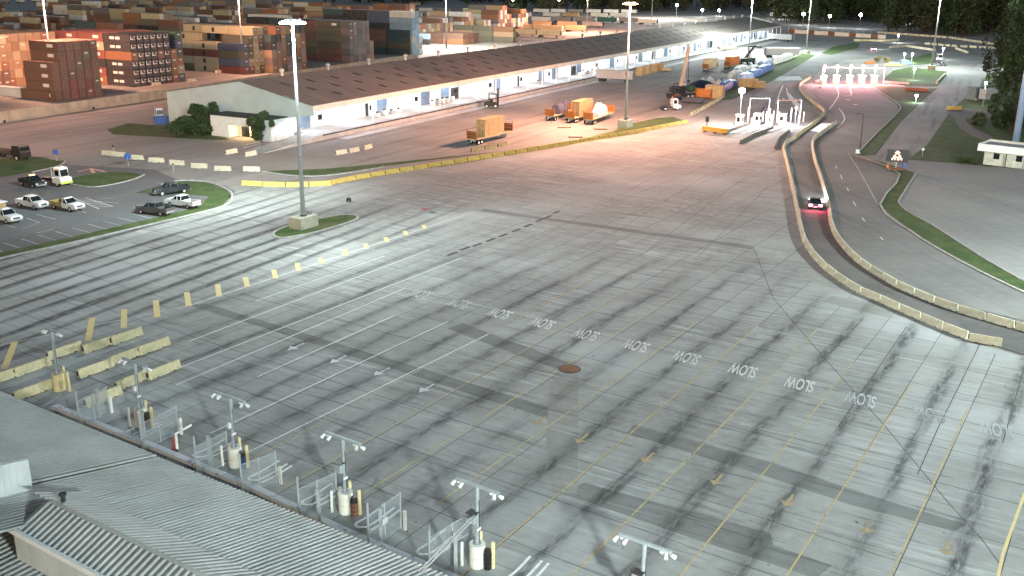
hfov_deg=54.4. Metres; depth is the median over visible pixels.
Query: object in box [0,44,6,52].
shipping container
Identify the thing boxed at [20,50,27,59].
shipping container
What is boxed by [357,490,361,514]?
bollard
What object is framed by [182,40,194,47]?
shipping container
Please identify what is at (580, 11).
box trailer
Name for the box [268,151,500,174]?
grass verge
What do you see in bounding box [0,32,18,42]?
shipping container
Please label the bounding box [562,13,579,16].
box trailer
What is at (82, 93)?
shipping container
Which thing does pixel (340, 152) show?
jersey barrier
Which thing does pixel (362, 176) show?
jersey barrier
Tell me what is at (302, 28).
shipping container
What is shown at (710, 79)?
tarped load
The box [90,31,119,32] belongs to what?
shipping container
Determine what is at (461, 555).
bollard
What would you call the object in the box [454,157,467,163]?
jersey barrier
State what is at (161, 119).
skip
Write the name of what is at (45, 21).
light mast
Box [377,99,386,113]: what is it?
dock door
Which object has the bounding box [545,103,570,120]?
flat trailer
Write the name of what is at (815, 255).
jersey barrier
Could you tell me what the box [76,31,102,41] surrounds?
shipping container
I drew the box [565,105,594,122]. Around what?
flat trailer
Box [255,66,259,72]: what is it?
shipping container
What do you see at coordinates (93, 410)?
wing fence
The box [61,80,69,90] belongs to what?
shipping container
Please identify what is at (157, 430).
wing fence
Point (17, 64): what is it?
shipping container
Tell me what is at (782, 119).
kiosk
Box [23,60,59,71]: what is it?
shipping container
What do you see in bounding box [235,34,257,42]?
shipping container
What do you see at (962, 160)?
hedge
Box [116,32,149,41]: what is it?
shipping container
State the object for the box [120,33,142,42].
shipping container
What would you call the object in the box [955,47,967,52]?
kerb beam
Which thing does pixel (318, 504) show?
gate post
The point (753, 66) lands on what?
wrapped boat
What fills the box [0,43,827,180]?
yard pavement
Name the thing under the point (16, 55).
shipping container
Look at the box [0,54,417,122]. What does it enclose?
boundary wall
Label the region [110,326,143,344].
jersey barrier
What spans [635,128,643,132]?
jersey barrier
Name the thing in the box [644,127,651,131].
jersey barrier
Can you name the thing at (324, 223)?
grass verge
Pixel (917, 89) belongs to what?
kerb beam
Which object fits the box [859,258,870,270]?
jersey barrier
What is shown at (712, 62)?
boxed load
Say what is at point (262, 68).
shipping container
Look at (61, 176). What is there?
yard tractor
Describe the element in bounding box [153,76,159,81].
shipping container
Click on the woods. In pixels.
(969, 16)
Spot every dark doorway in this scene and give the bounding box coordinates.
[365,103,368,115]
[451,87,458,98]
[571,65,575,74]
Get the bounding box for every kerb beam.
[52,404,459,575]
[864,61,875,63]
[883,64,902,65]
[905,87,928,91]
[935,73,945,83]
[947,106,961,109]
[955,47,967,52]
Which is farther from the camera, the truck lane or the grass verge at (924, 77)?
the grass verge at (924, 77)
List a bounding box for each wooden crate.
[476,115,503,136]
[571,98,592,116]
[636,67,645,75]
[643,65,651,73]
[649,64,657,72]
[655,63,663,70]
[705,84,724,97]
[738,78,757,86]
[752,81,765,87]
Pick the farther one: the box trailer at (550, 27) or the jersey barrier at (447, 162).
the box trailer at (550, 27)
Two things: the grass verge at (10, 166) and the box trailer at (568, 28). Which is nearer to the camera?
the grass verge at (10, 166)
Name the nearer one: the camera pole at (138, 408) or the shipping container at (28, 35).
the camera pole at (138, 408)
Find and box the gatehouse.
[977,139,1023,168]
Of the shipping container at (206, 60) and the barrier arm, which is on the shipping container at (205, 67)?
the shipping container at (206, 60)
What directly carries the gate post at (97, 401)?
on the apron
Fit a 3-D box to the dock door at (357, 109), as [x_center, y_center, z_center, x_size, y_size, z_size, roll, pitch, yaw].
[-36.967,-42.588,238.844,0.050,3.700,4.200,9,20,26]
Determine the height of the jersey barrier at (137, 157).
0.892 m
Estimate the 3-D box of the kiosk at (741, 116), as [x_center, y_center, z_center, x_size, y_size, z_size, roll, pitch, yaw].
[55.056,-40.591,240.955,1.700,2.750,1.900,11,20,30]
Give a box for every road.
[710,44,1000,135]
[811,80,1023,319]
[875,68,988,163]
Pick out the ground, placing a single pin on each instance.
(722, 112)
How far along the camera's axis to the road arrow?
181.19 m
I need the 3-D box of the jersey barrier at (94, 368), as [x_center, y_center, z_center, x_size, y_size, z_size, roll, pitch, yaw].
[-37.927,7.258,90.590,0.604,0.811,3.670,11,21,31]
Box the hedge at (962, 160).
[953,158,968,161]
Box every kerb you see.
[0,180,232,258]
[31,159,65,171]
[70,174,144,186]
[262,166,384,176]
[272,214,358,237]
[855,87,900,154]
[855,155,1023,292]
[898,173,915,200]
[898,201,1023,281]
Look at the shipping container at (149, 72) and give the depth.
314.36 m
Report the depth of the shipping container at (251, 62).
351.56 m
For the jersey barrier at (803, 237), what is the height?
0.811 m
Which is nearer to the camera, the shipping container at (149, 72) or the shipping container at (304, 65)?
the shipping container at (149, 72)
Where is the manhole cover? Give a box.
[558,365,580,372]
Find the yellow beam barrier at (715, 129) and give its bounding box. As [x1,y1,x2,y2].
[702,126,727,133]
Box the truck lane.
[788,113,1023,354]
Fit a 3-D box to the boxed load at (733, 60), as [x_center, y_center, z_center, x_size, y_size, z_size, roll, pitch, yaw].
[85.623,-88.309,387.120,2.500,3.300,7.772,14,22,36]
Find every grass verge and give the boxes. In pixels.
[0,156,62,176]
[0,181,229,256]
[72,172,141,185]
[107,123,229,139]
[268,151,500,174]
[275,215,356,236]
[592,117,681,136]
[722,54,814,99]
[823,43,858,54]
[857,85,937,154]
[872,160,1023,290]
[884,67,946,85]
[906,53,935,64]
[909,75,1023,168]
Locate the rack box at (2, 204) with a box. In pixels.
[0,200,7,207]
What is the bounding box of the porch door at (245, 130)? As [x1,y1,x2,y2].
[241,126,249,136]
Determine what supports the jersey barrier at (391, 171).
on the apron
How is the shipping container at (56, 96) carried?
on the ground
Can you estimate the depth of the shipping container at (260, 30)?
352.96 m
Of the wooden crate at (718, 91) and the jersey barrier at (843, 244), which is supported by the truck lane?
the jersey barrier at (843, 244)
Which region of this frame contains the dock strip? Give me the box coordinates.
[337,40,781,138]
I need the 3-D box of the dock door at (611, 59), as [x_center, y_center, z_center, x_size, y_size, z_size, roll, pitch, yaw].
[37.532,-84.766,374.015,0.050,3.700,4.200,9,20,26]
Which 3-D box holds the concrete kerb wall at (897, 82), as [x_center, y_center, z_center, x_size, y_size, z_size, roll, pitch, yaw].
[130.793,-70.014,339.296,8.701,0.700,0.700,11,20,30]
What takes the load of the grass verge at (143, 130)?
on the yard pavement at (82, 136)
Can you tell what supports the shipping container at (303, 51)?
on the shipping container at (304, 59)
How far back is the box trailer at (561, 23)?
667.48 m
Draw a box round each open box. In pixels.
[682,97,702,102]
[693,88,711,97]
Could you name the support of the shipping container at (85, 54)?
on the shipping container at (86, 63)
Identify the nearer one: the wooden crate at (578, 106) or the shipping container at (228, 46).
the wooden crate at (578, 106)
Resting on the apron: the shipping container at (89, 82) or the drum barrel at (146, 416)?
the drum barrel at (146, 416)
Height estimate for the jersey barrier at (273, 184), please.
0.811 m
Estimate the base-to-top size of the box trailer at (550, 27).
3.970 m
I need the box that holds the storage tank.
[978,88,997,101]
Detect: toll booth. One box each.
[820,65,827,84]
[832,65,839,84]
[846,65,853,84]
[858,65,865,84]
[870,65,878,84]
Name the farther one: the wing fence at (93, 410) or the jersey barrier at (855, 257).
the jersey barrier at (855, 257)
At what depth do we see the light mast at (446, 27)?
473.48 m
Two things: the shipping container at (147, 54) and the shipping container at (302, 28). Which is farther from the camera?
the shipping container at (302, 28)
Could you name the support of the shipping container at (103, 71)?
on the shipping container at (104, 79)
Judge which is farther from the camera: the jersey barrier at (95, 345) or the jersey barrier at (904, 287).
the jersey barrier at (904, 287)
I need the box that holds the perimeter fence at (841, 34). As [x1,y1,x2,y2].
[788,27,885,38]
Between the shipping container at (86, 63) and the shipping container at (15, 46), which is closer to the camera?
the shipping container at (86, 63)
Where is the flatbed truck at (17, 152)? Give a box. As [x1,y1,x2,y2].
[0,144,30,160]
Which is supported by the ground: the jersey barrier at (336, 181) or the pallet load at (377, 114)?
the jersey barrier at (336, 181)
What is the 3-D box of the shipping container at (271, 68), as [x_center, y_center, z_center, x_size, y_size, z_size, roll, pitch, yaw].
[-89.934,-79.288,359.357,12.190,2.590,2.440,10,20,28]
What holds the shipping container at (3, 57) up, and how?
on the shipping container at (4, 66)
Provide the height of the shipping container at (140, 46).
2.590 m
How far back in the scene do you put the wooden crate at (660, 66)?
374.04 m
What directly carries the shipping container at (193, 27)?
on the shipping container at (204, 36)
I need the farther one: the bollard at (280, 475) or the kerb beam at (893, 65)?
the kerb beam at (893, 65)
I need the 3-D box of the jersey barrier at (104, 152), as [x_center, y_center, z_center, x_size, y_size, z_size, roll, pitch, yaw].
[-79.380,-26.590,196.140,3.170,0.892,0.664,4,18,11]
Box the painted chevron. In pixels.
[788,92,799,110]
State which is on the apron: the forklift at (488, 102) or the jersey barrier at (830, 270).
the jersey barrier at (830, 270)
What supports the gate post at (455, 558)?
on the apron
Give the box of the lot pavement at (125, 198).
[0,164,234,252]
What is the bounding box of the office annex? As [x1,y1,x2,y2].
[208,111,296,141]
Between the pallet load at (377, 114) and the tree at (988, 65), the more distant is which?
the tree at (988, 65)
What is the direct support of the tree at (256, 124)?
on the ground
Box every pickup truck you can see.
[0,207,22,223]
[14,194,49,209]
[18,174,46,187]
[49,196,84,211]
[134,201,174,215]
[151,181,190,195]
[164,194,201,208]
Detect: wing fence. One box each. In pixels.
[74,386,109,423]
[138,405,178,449]
[192,430,227,473]
[238,451,277,492]
[296,473,337,516]
[366,491,401,542]
[428,515,474,569]
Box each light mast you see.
[42,0,48,40]
[238,0,241,43]
[279,19,318,229]
[445,0,446,48]
[586,0,587,32]
[617,1,636,127]
[748,0,752,51]
[802,1,810,53]
[927,0,940,69]
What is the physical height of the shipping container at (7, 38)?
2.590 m
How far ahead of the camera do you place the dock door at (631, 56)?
390.62 m
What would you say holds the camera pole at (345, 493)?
on the apron
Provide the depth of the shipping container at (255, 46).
352.01 m
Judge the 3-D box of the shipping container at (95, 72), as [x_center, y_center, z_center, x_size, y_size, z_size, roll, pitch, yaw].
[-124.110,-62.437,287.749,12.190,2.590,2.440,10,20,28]
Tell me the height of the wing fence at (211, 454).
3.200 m
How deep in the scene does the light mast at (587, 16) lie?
605.53 m
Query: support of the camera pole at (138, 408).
on the apron
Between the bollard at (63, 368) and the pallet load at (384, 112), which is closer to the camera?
the bollard at (63, 368)
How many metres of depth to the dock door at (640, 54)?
399.10 m
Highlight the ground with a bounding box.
[0,0,1023,356]
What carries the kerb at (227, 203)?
on the ground
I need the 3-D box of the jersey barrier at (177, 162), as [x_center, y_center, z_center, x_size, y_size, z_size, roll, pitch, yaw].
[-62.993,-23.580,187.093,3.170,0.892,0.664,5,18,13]
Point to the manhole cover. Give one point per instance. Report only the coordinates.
(569, 368)
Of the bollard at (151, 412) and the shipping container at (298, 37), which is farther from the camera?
the shipping container at (298, 37)
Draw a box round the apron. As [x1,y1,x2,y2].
[0,126,1023,575]
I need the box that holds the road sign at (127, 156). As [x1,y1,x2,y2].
[124,153,130,165]
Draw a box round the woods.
[324,0,1023,36]
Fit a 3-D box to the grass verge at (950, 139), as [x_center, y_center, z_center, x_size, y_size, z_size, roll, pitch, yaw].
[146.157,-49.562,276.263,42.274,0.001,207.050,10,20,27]
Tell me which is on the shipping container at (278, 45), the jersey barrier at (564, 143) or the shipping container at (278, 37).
the shipping container at (278, 37)
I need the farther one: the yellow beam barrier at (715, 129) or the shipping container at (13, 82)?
the shipping container at (13, 82)
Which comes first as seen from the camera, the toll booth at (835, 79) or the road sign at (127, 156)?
the road sign at (127, 156)
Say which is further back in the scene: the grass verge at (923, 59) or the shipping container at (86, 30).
the grass verge at (923, 59)
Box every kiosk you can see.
[735,114,744,125]
[754,112,762,124]
[765,114,774,125]
[778,113,787,124]
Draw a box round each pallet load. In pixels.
[374,111,380,117]
[382,108,387,115]
[450,95,454,101]
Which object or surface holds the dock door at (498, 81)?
in the warehouse
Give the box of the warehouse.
[164,14,781,139]
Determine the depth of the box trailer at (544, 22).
666.36 m
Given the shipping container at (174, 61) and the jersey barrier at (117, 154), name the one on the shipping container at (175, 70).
the shipping container at (174, 61)
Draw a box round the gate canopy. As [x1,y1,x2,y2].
[0,391,447,575]
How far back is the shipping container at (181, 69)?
325.02 m
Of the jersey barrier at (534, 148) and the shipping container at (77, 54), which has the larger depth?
the shipping container at (77, 54)
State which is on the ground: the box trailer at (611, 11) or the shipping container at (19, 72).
the box trailer at (611, 11)
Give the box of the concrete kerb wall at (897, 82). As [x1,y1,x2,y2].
[884,81,909,83]
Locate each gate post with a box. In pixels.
[94,386,100,417]
[139,411,146,439]
[205,435,211,465]
[316,488,321,523]
[378,506,382,541]
[454,534,457,573]
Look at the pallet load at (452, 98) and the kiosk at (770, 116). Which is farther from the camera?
the pallet load at (452, 98)
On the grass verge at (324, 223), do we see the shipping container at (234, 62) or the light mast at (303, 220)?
the light mast at (303, 220)
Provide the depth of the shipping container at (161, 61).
317.96 m
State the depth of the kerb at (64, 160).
183.86 m
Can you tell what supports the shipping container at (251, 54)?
on the shipping container at (251, 62)
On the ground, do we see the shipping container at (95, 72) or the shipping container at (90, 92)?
the shipping container at (90, 92)
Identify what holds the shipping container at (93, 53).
on the shipping container at (94, 63)
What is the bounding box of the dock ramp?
[244,128,322,152]
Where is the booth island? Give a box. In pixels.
[729,123,792,133]
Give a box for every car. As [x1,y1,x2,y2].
[808,196,821,209]
[936,62,946,65]
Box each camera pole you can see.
[41,327,65,391]
[118,357,151,428]
[211,391,249,468]
[320,431,365,515]
[450,477,503,569]
[612,532,676,575]
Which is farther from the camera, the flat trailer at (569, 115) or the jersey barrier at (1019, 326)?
the flat trailer at (569, 115)
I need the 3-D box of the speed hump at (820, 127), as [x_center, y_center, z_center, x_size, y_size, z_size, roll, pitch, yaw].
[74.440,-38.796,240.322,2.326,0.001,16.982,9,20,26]
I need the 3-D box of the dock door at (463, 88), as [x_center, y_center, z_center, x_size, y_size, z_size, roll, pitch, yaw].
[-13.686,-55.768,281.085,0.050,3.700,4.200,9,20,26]
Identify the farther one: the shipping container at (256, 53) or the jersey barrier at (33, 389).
the shipping container at (256, 53)
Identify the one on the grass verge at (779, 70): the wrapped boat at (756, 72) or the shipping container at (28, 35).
the wrapped boat at (756, 72)
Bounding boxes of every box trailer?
[282,1,292,4]
[409,2,421,6]
[419,8,433,11]
[437,8,451,10]
[515,29,537,36]
[523,24,532,28]
[531,17,550,20]
[532,21,552,24]
[533,9,548,12]
[533,24,543,28]
[537,30,561,37]
[541,25,563,29]
[543,12,559,16]
[551,9,566,12]
[553,17,572,21]
[557,21,578,25]
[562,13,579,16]
[565,25,587,31]
[568,9,583,13]
[575,17,594,22]
[582,21,603,27]
[586,9,601,13]
[591,13,608,16]
[596,69,634,82]
[597,17,616,22]
[603,9,619,12]
[610,13,627,17]
[619,17,638,22]
[621,9,636,13]
[638,18,657,24]
[764,47,799,57]
[768,33,794,41]
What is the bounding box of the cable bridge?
[418,514,478,572]
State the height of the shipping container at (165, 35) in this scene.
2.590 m
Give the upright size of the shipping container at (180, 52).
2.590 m
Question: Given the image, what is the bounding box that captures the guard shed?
[966,85,984,99]
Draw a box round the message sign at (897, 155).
[886,149,908,170]
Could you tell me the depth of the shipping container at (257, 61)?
353.65 m
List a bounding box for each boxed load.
[704,58,717,67]
[725,56,739,65]
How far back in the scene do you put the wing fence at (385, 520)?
63.93 m
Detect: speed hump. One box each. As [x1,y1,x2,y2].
[775,76,801,80]
[811,123,830,131]
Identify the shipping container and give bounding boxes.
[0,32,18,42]
[0,33,10,42]
[0,34,5,43]
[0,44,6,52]
[0,53,7,61]
[0,85,25,97]
[1,32,25,41]
[1,61,9,70]
[2,70,10,79]
[3,79,11,85]
[6,43,11,51]
[6,51,12,59]
[8,31,32,41]
[8,60,14,68]
[10,69,15,77]
[11,42,19,50]
[11,78,16,85]
[12,31,40,39]
[12,51,20,59]
[13,60,21,68]
[15,68,22,76]
[16,77,23,85]
[19,42,26,50]
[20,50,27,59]
[20,88,49,100]
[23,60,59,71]
[24,70,60,81]
[25,79,61,91]
[26,31,46,39]
[28,40,64,51]
[29,30,54,38]
[30,50,66,61]
[31,89,62,100]
[42,60,67,70]
[44,39,73,50]
[49,39,81,50]
[51,30,81,38]
[59,71,68,80]
[60,38,88,49]
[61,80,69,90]
[62,38,96,48]
[62,90,70,99]
[66,51,74,60]
[67,60,75,70]
[68,70,76,79]
[69,80,77,89]
[70,89,78,98]
[72,29,101,31]
[74,50,82,59]
[75,60,83,69]
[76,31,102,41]
[76,69,84,78]
[77,79,85,88]
[78,88,86,97]
[82,50,90,59]
[83,59,91,68]
[84,69,92,78]
[85,78,93,87]
[86,88,94,97]
[89,49,97,58]
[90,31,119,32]
[91,59,98,67]
[92,68,99,77]
[93,77,101,86]
[93,87,102,96]
[96,41,103,49]
[97,50,105,58]
[98,58,105,66]
[99,67,106,75]
[100,75,107,83]
[103,33,135,42]
[104,42,136,51]
[105,51,137,60]
[106,59,138,69]
[107,68,139,77]
[107,76,140,86]
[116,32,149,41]
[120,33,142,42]
[123,29,153,30]
[129,32,155,41]
[136,31,162,41]
[137,31,168,40]
[137,43,143,51]
[137,51,144,59]
[138,60,145,68]
[139,69,146,77]
[140,77,146,85]
[143,42,150,50]
[144,51,151,59]
[145,59,151,67]
[145,68,152,76]
[147,76,153,84]
[150,42,156,50]
[151,30,181,39]
[151,50,157,58]
[152,59,158,67]
[153,67,159,75]
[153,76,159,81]
[157,41,163,49]
[157,50,164,58]
[158,58,164,66]
[159,67,165,75]
[160,75,166,83]
[163,41,169,49]
[164,49,170,57]
[165,58,171,66]
[165,66,171,74]
[166,74,172,82]
[169,40,182,48]
[170,48,182,56]
[170,49,176,57]
[171,57,177,65]
[172,66,178,73]
[173,74,178,82]
[177,57,183,64]
[177,65,184,73]
[179,73,185,81]
[181,32,201,39]
[182,31,206,39]
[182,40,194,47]
[183,24,206,31]
[183,48,194,55]
[183,55,193,62]
[184,63,195,70]
[192,41,217,49]
[193,49,217,56]
[193,56,218,64]
[194,63,219,71]
[202,25,227,33]
[217,42,247,50]
[218,50,248,58]
[219,58,248,66]
[219,65,249,74]
[222,34,252,42]
[227,26,257,34]
[230,42,253,50]
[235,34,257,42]
[241,26,262,34]
[248,51,253,58]
[249,58,254,65]
[249,66,254,73]
[251,26,266,33]
[253,43,258,50]
[254,50,258,57]
[254,58,259,65]
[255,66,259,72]
[258,26,280,34]
[258,35,262,42]
[258,42,262,49]
[259,50,263,57]
[259,57,264,64]
[259,65,264,72]
[260,25,285,33]
[262,25,290,33]
[262,34,275,42]
[263,42,276,49]
[263,50,276,57]
[263,57,276,64]
[264,65,277,72]
[269,34,280,41]
[273,25,299,32]
[276,42,281,49]
[277,50,281,56]
[277,57,281,64]
[280,24,304,32]
[281,34,285,41]
[281,42,286,48]
[281,49,286,56]
[282,57,286,63]
[282,64,287,71]
[286,34,290,41]
[286,41,290,48]
[287,49,291,55]
[287,56,291,63]
[287,64,292,70]
[296,33,300,40]
[296,40,300,47]
[296,48,301,55]
[297,55,301,62]
[297,63,301,69]
[300,33,304,39]
[300,40,305,47]
[301,47,305,54]
[302,55,306,61]
[302,62,306,69]
[317,21,343,27]
[330,35,353,42]
[340,21,352,28]
[341,29,352,35]
[345,21,356,28]
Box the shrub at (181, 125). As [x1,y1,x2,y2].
[166,111,202,133]
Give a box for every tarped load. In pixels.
[552,99,568,113]
[591,101,607,116]
[690,80,712,87]
[706,76,714,83]
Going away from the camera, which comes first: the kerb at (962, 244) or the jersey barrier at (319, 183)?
the kerb at (962, 244)
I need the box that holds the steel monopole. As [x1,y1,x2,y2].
[1012,73,1023,141]
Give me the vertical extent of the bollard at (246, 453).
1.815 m
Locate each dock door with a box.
[300,116,310,129]
[326,108,337,123]
[352,103,362,118]
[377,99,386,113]
[399,94,408,108]
[421,91,429,104]
[441,87,448,97]
[460,84,466,97]
[477,81,484,93]
[494,78,500,90]
[510,75,515,87]
[524,73,530,84]
[539,70,544,80]
[552,68,557,78]
[565,66,568,76]
[577,64,580,73]
[588,62,592,71]
[599,60,603,68]
[610,58,613,67]
[620,56,623,65]
[629,54,633,63]
[638,53,642,61]
[647,51,650,59]
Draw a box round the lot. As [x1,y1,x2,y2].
[899,160,1023,279]
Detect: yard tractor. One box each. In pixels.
[42,166,72,186]
[153,107,163,118]
[659,98,681,110]
[934,54,942,60]
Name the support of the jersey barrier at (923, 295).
on the truck lane
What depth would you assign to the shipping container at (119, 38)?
308.24 m
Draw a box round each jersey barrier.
[0,365,20,381]
[12,378,52,399]
[13,356,52,376]
[46,341,81,359]
[76,357,114,378]
[81,335,112,353]
[83,384,123,407]
[101,150,115,155]
[109,345,140,364]
[110,151,124,156]
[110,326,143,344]
[114,369,147,388]
[129,155,143,159]
[137,336,170,354]
[146,359,181,379]
[148,157,163,162]
[151,82,160,85]
[169,160,184,164]
[187,78,196,81]
[190,163,207,168]
[214,166,231,170]
[225,148,237,154]
[241,180,262,185]
[242,166,259,171]
[244,150,256,156]
[262,181,284,186]
[285,182,307,186]
[309,180,331,186]
[331,177,342,184]
[335,149,347,154]
[342,175,355,181]
[348,147,359,152]
[356,173,370,179]
[363,143,372,149]
[370,170,385,176]
[385,168,399,174]
[399,166,413,171]
[413,164,427,169]
[427,161,441,167]
[441,159,454,165]
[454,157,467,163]
[467,155,479,161]
[470,146,481,151]
[480,153,492,158]
[484,144,494,149]
[492,152,503,157]
[497,141,507,146]
[504,150,515,155]
[515,148,526,153]
[527,146,537,151]
[538,144,548,149]
[549,142,559,147]
[559,141,569,145]
[569,139,579,144]
[580,137,589,142]
[589,136,599,140]
[599,134,608,138]
[609,133,617,137]
[618,131,626,135]
[627,130,635,134]
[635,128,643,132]
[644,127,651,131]
[801,232,805,242]
[803,238,809,248]
[807,244,813,255]
[811,250,819,261]
[817,257,826,269]
[824,264,836,276]
[832,228,837,237]
[834,271,847,284]
[835,233,842,243]
[839,239,847,249]
[845,245,853,256]
[845,279,861,292]
[851,252,860,263]
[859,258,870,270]
[860,287,880,301]
[869,265,884,278]
[879,295,899,309]
[882,273,897,286]
[895,281,914,294]
[898,304,921,319]
[913,288,934,302]
[920,313,943,328]
[933,297,958,311]
[942,322,968,338]
[958,305,985,319]
[968,333,1002,346]
[985,313,1014,327]
[1014,321,1023,331]
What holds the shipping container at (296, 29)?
on the shipping container at (298, 37)
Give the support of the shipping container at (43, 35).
on the shipping container
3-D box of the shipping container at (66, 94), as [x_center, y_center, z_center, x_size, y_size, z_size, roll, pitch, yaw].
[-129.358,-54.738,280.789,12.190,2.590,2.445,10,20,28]
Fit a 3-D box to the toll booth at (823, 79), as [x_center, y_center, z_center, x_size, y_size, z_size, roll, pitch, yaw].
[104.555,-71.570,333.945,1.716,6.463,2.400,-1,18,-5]
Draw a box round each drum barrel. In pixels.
[144,412,150,428]
[239,450,245,468]
[350,495,357,515]
[483,548,491,570]
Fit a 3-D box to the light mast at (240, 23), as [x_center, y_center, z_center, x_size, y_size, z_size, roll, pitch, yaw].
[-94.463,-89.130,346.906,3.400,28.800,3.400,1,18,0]
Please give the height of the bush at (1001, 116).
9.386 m
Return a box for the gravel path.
[947,108,992,139]
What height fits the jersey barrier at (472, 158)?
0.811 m
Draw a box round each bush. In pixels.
[874,55,882,61]
[952,155,964,161]
[964,156,972,162]
[970,158,981,163]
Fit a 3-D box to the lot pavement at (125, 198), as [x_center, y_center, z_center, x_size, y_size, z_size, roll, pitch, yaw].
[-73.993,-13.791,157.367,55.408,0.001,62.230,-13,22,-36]
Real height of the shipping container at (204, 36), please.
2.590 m
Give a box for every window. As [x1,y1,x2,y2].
[993,153,999,158]
[1016,156,1022,161]
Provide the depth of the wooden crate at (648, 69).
363.88 m
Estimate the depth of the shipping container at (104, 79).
316.65 m
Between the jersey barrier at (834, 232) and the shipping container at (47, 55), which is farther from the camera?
the shipping container at (47, 55)
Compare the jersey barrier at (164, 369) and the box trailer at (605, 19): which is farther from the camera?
the box trailer at (605, 19)
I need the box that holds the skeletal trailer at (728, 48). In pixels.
[717,46,735,49]
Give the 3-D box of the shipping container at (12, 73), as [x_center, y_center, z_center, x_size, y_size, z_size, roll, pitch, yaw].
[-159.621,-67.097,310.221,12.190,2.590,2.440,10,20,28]
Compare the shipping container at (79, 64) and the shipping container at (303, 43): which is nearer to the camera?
the shipping container at (79, 64)
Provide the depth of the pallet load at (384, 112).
243.24 m
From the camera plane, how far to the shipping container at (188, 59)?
361.54 m
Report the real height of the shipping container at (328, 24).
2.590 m
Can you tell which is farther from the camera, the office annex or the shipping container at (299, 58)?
the shipping container at (299, 58)
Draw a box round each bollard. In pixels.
[62,366,66,386]
[65,372,70,391]
[108,397,113,412]
[127,407,130,426]
[149,407,153,427]
[178,418,182,434]
[220,445,223,465]
[244,445,249,467]
[278,466,282,484]
[330,490,333,512]
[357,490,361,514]
[403,510,406,530]
[460,542,463,565]
[491,541,494,568]
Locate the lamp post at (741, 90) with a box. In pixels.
[739,88,745,125]
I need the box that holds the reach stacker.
[741,45,761,64]
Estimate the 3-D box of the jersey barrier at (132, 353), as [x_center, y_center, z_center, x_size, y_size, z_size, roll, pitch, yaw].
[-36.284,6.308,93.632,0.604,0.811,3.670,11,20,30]
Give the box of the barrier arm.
[171,424,191,451]
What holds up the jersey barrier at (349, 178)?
on the ground
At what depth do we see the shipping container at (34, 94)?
278.64 m
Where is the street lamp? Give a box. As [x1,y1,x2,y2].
[856,113,863,153]
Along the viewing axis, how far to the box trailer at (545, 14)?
809.97 m
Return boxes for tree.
[188,101,219,134]
[246,110,274,142]
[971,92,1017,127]
[981,5,1023,94]
[993,0,1023,116]
[1003,0,1022,50]
[1007,110,1023,132]
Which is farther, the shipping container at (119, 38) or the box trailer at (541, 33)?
the box trailer at (541, 33)
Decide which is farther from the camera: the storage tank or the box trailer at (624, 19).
the box trailer at (624, 19)
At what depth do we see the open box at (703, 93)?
294.29 m
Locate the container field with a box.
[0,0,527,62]
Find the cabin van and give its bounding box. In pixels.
[899,60,911,64]
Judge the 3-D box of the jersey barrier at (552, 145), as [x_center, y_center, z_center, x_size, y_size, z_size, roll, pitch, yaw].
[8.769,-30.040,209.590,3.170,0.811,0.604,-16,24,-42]
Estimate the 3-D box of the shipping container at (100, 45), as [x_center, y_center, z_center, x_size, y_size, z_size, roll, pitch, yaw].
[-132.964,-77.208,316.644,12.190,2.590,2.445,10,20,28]
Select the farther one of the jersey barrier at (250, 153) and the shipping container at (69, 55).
the shipping container at (69, 55)
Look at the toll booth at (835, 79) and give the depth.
333.95 m
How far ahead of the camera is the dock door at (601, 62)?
365.43 m
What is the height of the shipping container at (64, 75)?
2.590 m
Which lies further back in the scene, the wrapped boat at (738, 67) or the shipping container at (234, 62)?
the wrapped boat at (738, 67)
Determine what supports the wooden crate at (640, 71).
on the yard pavement at (82, 136)
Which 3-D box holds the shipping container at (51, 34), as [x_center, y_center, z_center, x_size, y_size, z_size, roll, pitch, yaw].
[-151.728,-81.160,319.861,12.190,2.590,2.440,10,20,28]
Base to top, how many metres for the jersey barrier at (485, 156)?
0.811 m
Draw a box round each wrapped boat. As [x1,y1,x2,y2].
[719,78,736,90]
[727,69,743,78]
[733,63,747,69]
[736,70,753,81]
[740,67,750,71]
[748,63,758,68]
[749,66,763,77]
[758,59,772,65]
[759,63,772,73]
[770,56,782,63]
[781,53,792,61]
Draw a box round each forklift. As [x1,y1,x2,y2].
[484,88,504,107]
[673,83,680,99]
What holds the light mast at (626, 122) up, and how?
on the ground
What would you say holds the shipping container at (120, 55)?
on the shipping container at (122, 64)
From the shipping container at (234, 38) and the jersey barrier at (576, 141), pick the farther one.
the shipping container at (234, 38)
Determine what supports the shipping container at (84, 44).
on the shipping container at (85, 54)
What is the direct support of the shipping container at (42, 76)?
on the shipping container at (44, 85)
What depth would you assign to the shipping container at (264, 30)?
354.85 m
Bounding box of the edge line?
[848,154,877,203]
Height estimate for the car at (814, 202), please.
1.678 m
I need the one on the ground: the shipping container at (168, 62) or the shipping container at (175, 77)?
the shipping container at (175, 77)
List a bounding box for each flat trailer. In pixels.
[467,121,512,144]
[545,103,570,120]
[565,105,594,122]
[583,103,614,124]
[702,63,717,71]
[724,59,740,68]
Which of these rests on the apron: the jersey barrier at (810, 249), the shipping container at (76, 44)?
the jersey barrier at (810, 249)
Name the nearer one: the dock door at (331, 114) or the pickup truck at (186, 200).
the pickup truck at (186, 200)
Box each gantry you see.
[748,96,769,120]
[776,98,801,122]
[822,67,884,83]
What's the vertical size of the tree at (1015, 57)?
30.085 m
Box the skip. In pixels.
[153,115,168,123]
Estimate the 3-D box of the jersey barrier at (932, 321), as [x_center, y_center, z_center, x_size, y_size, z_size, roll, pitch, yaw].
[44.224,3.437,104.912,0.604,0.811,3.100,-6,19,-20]
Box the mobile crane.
[666,46,695,97]
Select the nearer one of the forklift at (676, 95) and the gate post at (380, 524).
the gate post at (380, 524)

